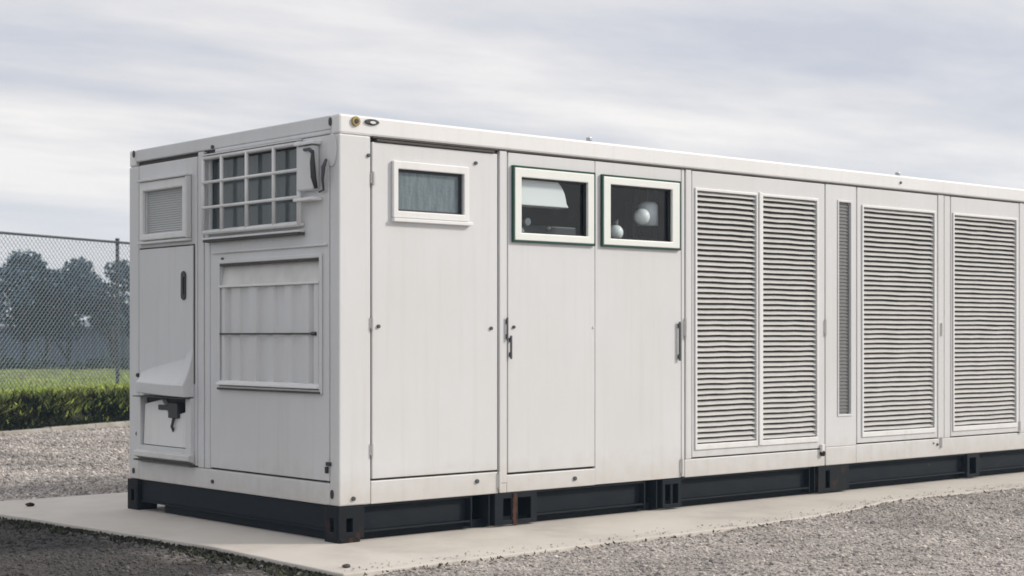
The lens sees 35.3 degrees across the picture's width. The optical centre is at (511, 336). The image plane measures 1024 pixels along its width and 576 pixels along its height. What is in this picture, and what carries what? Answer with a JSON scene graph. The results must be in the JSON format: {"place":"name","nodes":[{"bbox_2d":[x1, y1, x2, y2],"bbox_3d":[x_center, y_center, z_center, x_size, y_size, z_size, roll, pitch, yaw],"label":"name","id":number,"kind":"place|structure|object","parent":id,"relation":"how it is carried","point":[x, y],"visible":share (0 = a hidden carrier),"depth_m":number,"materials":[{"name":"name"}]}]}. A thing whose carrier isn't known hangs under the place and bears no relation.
{"place":"outdoors","nodes":[
{"label":"outdoors","id":0,"kind":"place"},
{"bbox_2d":[0,426,129,520],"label":"loose gravel","id":1,"kind":"structure","parent":0,"point":[66,437],"depth_m":18.17,"materials":[{"name":"grey gravel"}]},
{"bbox_2d":[0,367,129,428],"bbox_3d":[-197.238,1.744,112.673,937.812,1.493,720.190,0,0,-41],"label":"grass","id":2,"kind":"structure","parent":0,"point":[55,374],"depth_m":42.29,"materials":[{"name":"green plant"}]},
{"bbox_2d":[0,249,73,366],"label":"tree","id":3,"kind":"object","parent":2,"relation":"on","point":[25,290],"visible":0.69,"depth_m":63.96,"materials":[{"name":"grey plant"}]},
{"bbox_2d":[4,280,87,364],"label":"tree","id":4,"kind":"object","parent":2,"relation":"on","point":[51,341],"visible":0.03,"depth_m":68.73,"materials":[{"name":"green plant"}]},
{"bbox_2d":[0,231,129,390],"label":"chain link fence","id":5,"kind":"object","parent":2,"relation":"on","point":[117,265],"visible":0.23,"depth_m":30.51,"materials":[{"name":"silver metal"}]},
{"bbox_2d":[0,389,129,430],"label":"hedge","id":6,"kind":"object","parent":2,"relation":"on","point":[47,419],"visible":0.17,"depth_m":24.75,"materials":[{"name":"green plant"}]},
{"bbox_2d":[0,320,129,368],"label":"bushes","id":7,"kind":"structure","parent":2,"relation":"on","point":[57,348],"depth_m":71.98,"materials":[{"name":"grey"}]},
{"bbox_2d":[0,340,1,361],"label":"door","id":8,"kind":"structure","parent":7,"relation":"in","point":[0,340],"depth_m":71.91,"materials":[{"name":"grey"}]},
{"bbox_2d":[123,340,129,364],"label":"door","id":9,"kind":"structure","parent":7,"relation":"in","point":[125,343],"depth_m":71.91,"materials":[{"name":"grey"}]},
{"bbox_2d":[0,383,129,412],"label":"hedge","id":10,"kind":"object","parent":2,"relation":"on","point":[67,392],"depth_m":25.59,"materials":[{"name":"green plant"}]},
{"bbox_2d":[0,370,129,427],"bbox_3d":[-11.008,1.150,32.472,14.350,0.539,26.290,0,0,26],"label":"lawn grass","id":11,"kind":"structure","parent":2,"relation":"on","point":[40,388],"depth_m":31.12,"materials":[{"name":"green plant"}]},
{"bbox_2d":[0,354,129,369],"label":"hedge","id":12,"kind":"object","parent":2,"relation":"on","point":[47,363],"visible":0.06,"depth_m":50.52,"materials":[{"name":"green plant"}]},
{"bbox_2d":[30,256,105,366],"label":"tree","id":13,"kind":"object","parent":2,"relation":"on","point":[66,312],"visible":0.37,"depth_m":65.06,"materials":[{"name":"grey plant"}]},
{"bbox_2d":[64,257,129,363],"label":"tree","id":14,"kind":"object","parent":2,"relation":"on","point":[101,300],"visible":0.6,"depth_m":63.72,"materials":[{"name":"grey plant"}]},
{"bbox_2d":[122,307,129,338],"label":"tree","id":15,"kind":"object","parent":2,"relation":"on","point":[127,324],"depth_m":66.75,"materials":[{"name":"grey plant"}]},
{"bbox_2d":[0,425,1023,575],"bbox_3d":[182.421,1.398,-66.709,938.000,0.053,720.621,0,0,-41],"label":"ground","id":16,"kind":"structure","parent":0,"point":[165,562],"depth_m":10.43,"materials":[{"name":"grey gravel"}]},
{"bbox_2d":[0,421,129,434],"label":"kerb","id":17,"kind":"structure","parent":16,"relation":"on","point":[95,425],"depth_m":24.23,"materials":[{"name":"concrete"}]},
{"bbox_2d":[0,517,332,575],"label":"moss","id":18,"kind":"object","parent":16,"relation":"on","point":[214,555],"visible":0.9,"depth_m":10.46,"materials":[{"name":"grey gravel"}]},
{"bbox_2d":[363,489,1015,575],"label":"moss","id":19,"kind":"object","parent":16,"relation":"on","point":[439,564],"visible":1,"depth_m":10.53,"materials":[{"name":"grey gravel"}]},
{"bbox_2d":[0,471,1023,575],"bbox_3d":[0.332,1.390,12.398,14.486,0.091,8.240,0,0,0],"label":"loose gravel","id":20,"kind":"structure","parent":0,"point":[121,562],"depth_m":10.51,"materials":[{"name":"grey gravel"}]},
{"bbox_2d":[0,472,1023,575],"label":"slab","id":21,"kind":"structure","parent":20,"relation":"on","point":[110,513],"depth_m":11.41,"materials":[{"name":"concrete"}]},
{"bbox_2d":[342,564,350,567],"bbox_3d":[-0.974,1.352,9.479,0.046,0.027,0.050,0,0,20],"label":"stone","id":22,"kind":"object","parent":21,"relation":"on","point":[346,565],"visible":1,"depth_m":9.46,"materials":[{"name":"stone"}]},
{"bbox_2d":[128,113,1023,543],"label":"equipment container","id":23,"kind":"object","parent":21,"relation":"on","point":[350,329],"visible":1,"depth_m":12.09,"materials":[{"name":"metal"}]},
{"bbox_2d":[133,157,197,465],"bbox_3d":[-2.667,-0.187,12.270,0.135,2.302,0.913,0,0,-41],"label":"service door","id":24,"kind":"structure","parent":23,"relation":"in","point":[168,252],"depth_m":12.24,"materials":[{"name":"white paint"}]},
{"bbox_2d":[211,135,330,480],"bbox_3d":[-1.707,-0.189,11.220,0.073,2.298,1.553,0,0,-41],"label":"large door","id":25,"kind":"structure","parent":23,"relation":"in","point":[272,334],"depth_m":11.17,"materials":[{"name":"white paint"}]},
{"bbox_2d":[367,139,496,478],"bbox_3d":[-0.535,-0.185,11.097,1.149,2.274,0.071,0,0,-41],"label":"door","id":26,"kind":"structure","parent":23,"relation":"in","point":[433,318],"depth_m":11.09,"materials":[{"name":"white paint"}]},
{"bbox_2d":[522,179,567,208],"bbox_3d":[0.177,-1.138,11.903,0.498,0.360,0.180,0,0,-41],"label":"ceiling hood","id":27,"kind":"object","parent":23,"relation":"hanging from","point":[543,194],"visible":0.72,"depth_m":11.84,"materials":[{"name":"white metal"}]},
{"bbox_2d":[522,218,574,234],"bbox_3d":[0.188,-0.673,12.218,0.660,0.430,0.230,0,0,-41],"label":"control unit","id":28,"kind":"object","parent":23,"relation":"in","point":[527,226],"visible":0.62,"depth_m":12.16,"materials":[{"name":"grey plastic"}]},
{"bbox_2d":[506,152,595,472],"bbox_3d":[0.285,-0.172,11.823,0.896,2.300,0.058,0,0,-41],"label":"door","id":29,"kind":"structure","parent":23,"relation":"in","point":[550,320],"depth_m":11.81,"materials":[{"name":"white paint"}]},
{"bbox_2d":[611,219,622,237],"bbox_3d":[0.800,-0.675,12.422,0.120,0.464,0.120,0,0,-41],"label":"round lamp","id":30,"kind":"object","parent":23,"relation":"in","point":[616,230],"visible":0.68,"depth_m":12.38,"materials":[{"name":"white glass"}]},
{"bbox_2d":[592,161,680,484],"bbox_3d":[0.981,-0.103,12.432,0.945,2.439,0.058,0,0,-41],"label":"door","id":31,"kind":"structure","parent":23,"relation":"in","point":[638,282],"depth_m":12.41,"materials":[{"name":"white paint"}]},
{"bbox_2d":[621,189,658,239],"bbox_3d":[0.884,-0.861,13.227,0.871,0.806,0.268,0,0,-41],"label":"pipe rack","id":32,"kind":"object","parent":23,"relation":"in","point":[632,230],"visible":0.3,"depth_m":13.31,"materials":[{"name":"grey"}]},
{"bbox_2d":[634,190,657,226],"bbox_3d":[1.059,-1.056,12.688,0.163,0.364,0.321,0,0,14],"label":"shaded lamp","id":33,"kind":"object","parent":23,"relation":"hanging from","point":[646,214],"visible":0.99,"depth_m":12.69,"materials":[{"name":"white"}]},
{"bbox_2d":[691,171,826,456],"bbox_3d":[2.083,-0.144,13.394,1.720,2.356,0.063,0,0,-41],"label":"louvred door","id":34,"kind":"structure","parent":23,"relation":"in","point":[756,188],"depth_m":13.34,"materials":[{"name":"white paint"}]},
{"bbox_2d":[856,187,942,442],"bbox_3d":[3.545,-0.189,14.681,1.308,2.267,0.053,0,0,-41],"label":"louvred door","id":35,"kind":"structure","parent":23,"relation":"in","point":[866,198],"depth_m":14.63,"materials":[{"name":"white paint"}]},
{"bbox_2d":[950,197,1020,435],"bbox_3d":[4.599,-0.180,15.603,1.208,2.284,0.053,0,0,-41],"label":"louvred door","id":36,"kind":"structure","parent":23,"relation":"in","point":[959,207],"depth_m":15.58,"materials":[{"name":"white paint"}]},
{"bbox_2d":[0,0,1023,319],"label":"sky","id":37,"kind":"structure","parent":0,"point":[928,89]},
{"bbox_2d":[344,483,1023,570],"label":"loose gravel","id":38,"kind":"structure","parent":0,"point":[747,522],"depth_m":11.43,"materials":[{"name":"grey gravel"}]}
]}

